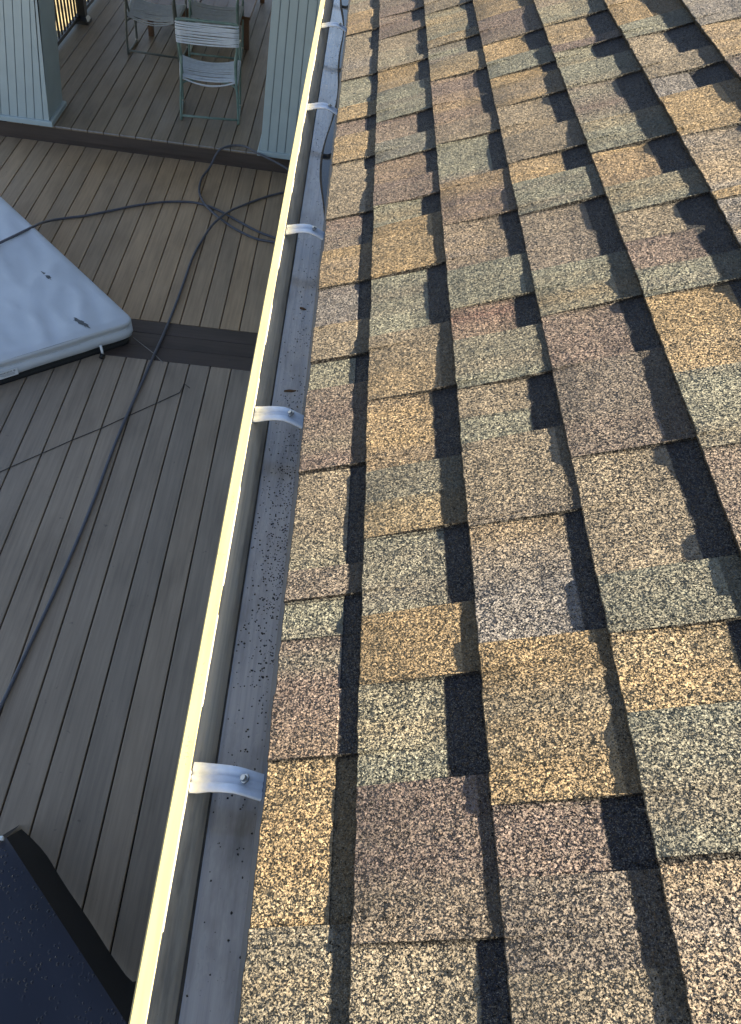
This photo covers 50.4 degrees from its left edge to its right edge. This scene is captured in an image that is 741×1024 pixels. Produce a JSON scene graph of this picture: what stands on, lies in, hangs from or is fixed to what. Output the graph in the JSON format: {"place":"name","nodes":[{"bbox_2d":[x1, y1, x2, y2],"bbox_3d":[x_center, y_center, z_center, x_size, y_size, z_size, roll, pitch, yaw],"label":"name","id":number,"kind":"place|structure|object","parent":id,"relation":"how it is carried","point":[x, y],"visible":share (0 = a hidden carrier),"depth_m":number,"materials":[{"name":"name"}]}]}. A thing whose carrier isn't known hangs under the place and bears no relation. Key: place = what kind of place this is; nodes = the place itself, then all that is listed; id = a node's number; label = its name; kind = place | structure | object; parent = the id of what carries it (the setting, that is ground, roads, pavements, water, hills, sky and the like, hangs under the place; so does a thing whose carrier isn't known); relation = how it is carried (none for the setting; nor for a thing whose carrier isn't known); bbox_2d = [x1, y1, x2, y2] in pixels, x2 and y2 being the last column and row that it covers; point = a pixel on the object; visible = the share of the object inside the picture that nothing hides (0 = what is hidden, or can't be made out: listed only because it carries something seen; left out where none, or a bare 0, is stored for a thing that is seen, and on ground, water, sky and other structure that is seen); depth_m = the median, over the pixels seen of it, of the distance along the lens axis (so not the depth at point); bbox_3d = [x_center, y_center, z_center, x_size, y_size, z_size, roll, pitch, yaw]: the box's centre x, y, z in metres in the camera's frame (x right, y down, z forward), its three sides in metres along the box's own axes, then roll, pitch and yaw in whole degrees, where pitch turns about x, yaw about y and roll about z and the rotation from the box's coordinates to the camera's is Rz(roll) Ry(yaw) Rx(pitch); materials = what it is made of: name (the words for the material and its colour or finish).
{"place":"outdoors","nodes":[
{"label":"outdoors","id":0,"kind":"place"},
{"bbox_2d":[55,0,86,36],"bbox_3d":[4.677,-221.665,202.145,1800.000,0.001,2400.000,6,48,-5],"label":"ground","id":1,"kind":"structure","parent":0,"point":[64,14],"depth_m":11.79,"materials":[{"name":"beige plant"}]},
{"bbox_2d":[233,0,740,1023],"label":"roof","id":2,"kind":"structure","parent":1,"relation":"on","point":[501,768],"depth_m":0.93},
{"bbox_2d":[128,0,346,1023],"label":"rain gutter","id":3,"kind":"object","parent":2,"relation":"attached to","point":[186,950],"visible":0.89,"depth_m":1.00,"materials":[{"name":"metal"}]},
{"bbox_2d":[184,51,336,996],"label":"shed granules","id":4,"kind":"object","parent":3,"relation":"in","point":[231,912],"visible":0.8,"depth_m":1.12,"materials":[{"name":"black gravel"}]},
{"bbox_2d":[320,0,343,214],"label":"silt","id":5,"kind":"object","parent":3,"relation":"on","point":[341,9],"visible":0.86,"depth_m":2.14,"materials":[{"name":"black soil"}]},
{"bbox_2d":[322,0,348,205],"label":"water","id":6,"kind":"structure","parent":3,"relation":"in","point":[326,160],"depth_m":2.02,"materials":[{"name":"grey liquid"}]},
{"bbox_2d":[1,175,285,952],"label":"deck substrate","id":7,"kind":"object","parent":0,"point":[154,605],"depth_m":4.11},
{"bbox_2d":[0,354,250,981],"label":"deck","id":8,"kind":"structure","parent":7,"relation":"on","point":[46,498],"depth_m":4.15,"materials":[{"name":"grey wood"}]},
{"bbox_2d":[0,825,135,1023],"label":"furniture cover","id":9,"kind":"object","parent":8,"relation":"on","point":[59,964],"visible":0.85,"depth_m":2.32,"materials":[{"name":"black fabric"}]},
{"bbox_2d":[0,383,189,471],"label":"string","id":10,"kind":"object","parent":8,"relation":"on","point":[92,431],"visible":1,"depth_m":4.93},
{"bbox_2d":[0,136,286,332],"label":"deck","id":11,"kind":"structure","parent":7,"relation":"on","point":[129,261],"depth_m":6.60,"materials":[{"name":"grey wood"}]},
{"bbox_2d":[0,144,288,710],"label":"hose","id":12,"kind":"object","parent":11,"relation":"on","point":[35,632],"visible":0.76,"depth_m":5.87,"materials":[{"name":"rubber"}]},
{"bbox_2d":[99,319,257,370],"bbox_3d":[-2.922,-1.349,5.505,5.880,0.025,0.439,6,48,-5],"label":"deck border","id":13,"kind":"object","parent":7,"relation":"on","point":[205,346],"depth_m":5.62,"materials":[{"name":"brown wood"}]},
{"bbox_2d":[0,336,128,384],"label":"hot tub","id":14,"kind":"object","parent":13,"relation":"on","point":[63,361],"visible":0.23,"depth_m":5.31,"materials":[{"name":"black plastic"}]},
{"bbox_2d":[0,197,132,379],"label":"spa cover","id":15,"kind":"object","parent":14,"relation":"on","point":[51,295],"visible":1,"depth_m":5.41,"materials":[{"name":"grey plastic"}]},
{"bbox_2d":[221,14,286,179],"bbox_3d":[-1.620,-5.030,8.993,3.430,0.340,4.605,6,48,-5],"label":"porch substrate","id":16,"kind":"object","parent":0,"point":[257,109],"visible":0.15,"depth_m":7.98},
{"bbox_2d":[58,0,96,50],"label":"porch edge","id":17,"kind":"object","parent":16,"relation":"on","point":[71,32],"visible":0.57,"depth_m":8.65,"materials":[{"name":"grey wood"}]},
{"bbox_2d":[7,0,271,154],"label":"porch floor","id":18,"kind":"structure","parent":16,"relation":"on","point":[109,84],"depth_m":8.02,"materials":[{"name":"grey wood"}]},
{"bbox_2d":[0,0,66,126],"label":"porch column","id":19,"kind":"structure","parent":18,"relation":"on","point":[30,86],"depth_m":6.84,"materials":[{"name":"white paint"}]},
{"bbox_2d":[54,0,93,45],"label":"porch railing","id":20,"kind":"object","parent":18,"relation":"on","point":[82,17],"visible":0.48,"depth_m":8.56,"materials":[{"name":"brown metal"}]},
{"bbox_2d":[53,126,255,153],"bbox_3d":[-2.018,-3.431,7.257,2.593,0.010,0.003,6,48,-5],"label":"porch nosing","id":21,"kind":"object","parent":18,"relation":"attached to","point":[152,139],"visible":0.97,"depth_m":7.26,"materials":[{"name":"grey wood"}]},
{"bbox_2d":[124,0,187,61],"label":"strap chair","id":22,"kind":"object","parent":18,"relation":"on","point":[167,17],"visible":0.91,"depth_m":8.28,"materials":[{"name":"grey plastic"}]},
{"bbox_2d":[145,0,264,49],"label":"wooden table","id":23,"kind":"object","parent":18,"relation":"on","point":[249,6],"visible":0.37,"depth_m":8.82,"materials":[{"name":"brown wood"}]},
{"bbox_2d":[175,17,240,124],"bbox_3d":[-1.508,-4.185,7.382,0.590,0.919,0.543,1,49,-9],"label":"strap chair","id":24,"kind":"object","parent":18,"relation":"on","point":[209,70],"visible":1,"depth_m":7.33,"materials":[{"name":"white plastic"}]},
{"bbox_2d":[188,0,243,59],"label":"strap chair","id":25,"kind":"object","parent":18,"relation":"on","point":[210,12],"visible":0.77,"depth_m":8.49,"materials":[{"name":"grey plastic"}]},
{"bbox_2d":[257,0,319,159],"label":"porch column","id":26,"kind":"structure","parent":18,"relation":"on","point":[292,25],"depth_m":6.77,"materials":[{"name":"white paint"}]},
{"bbox_2d":[0,120,289,173],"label":"porch step","id":27,"kind":"object","parent":16,"relation":"attached to","point":[113,143],"visible":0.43,"depth_m":7.33,"materials":[{"name":"brown wood"}]}
]}

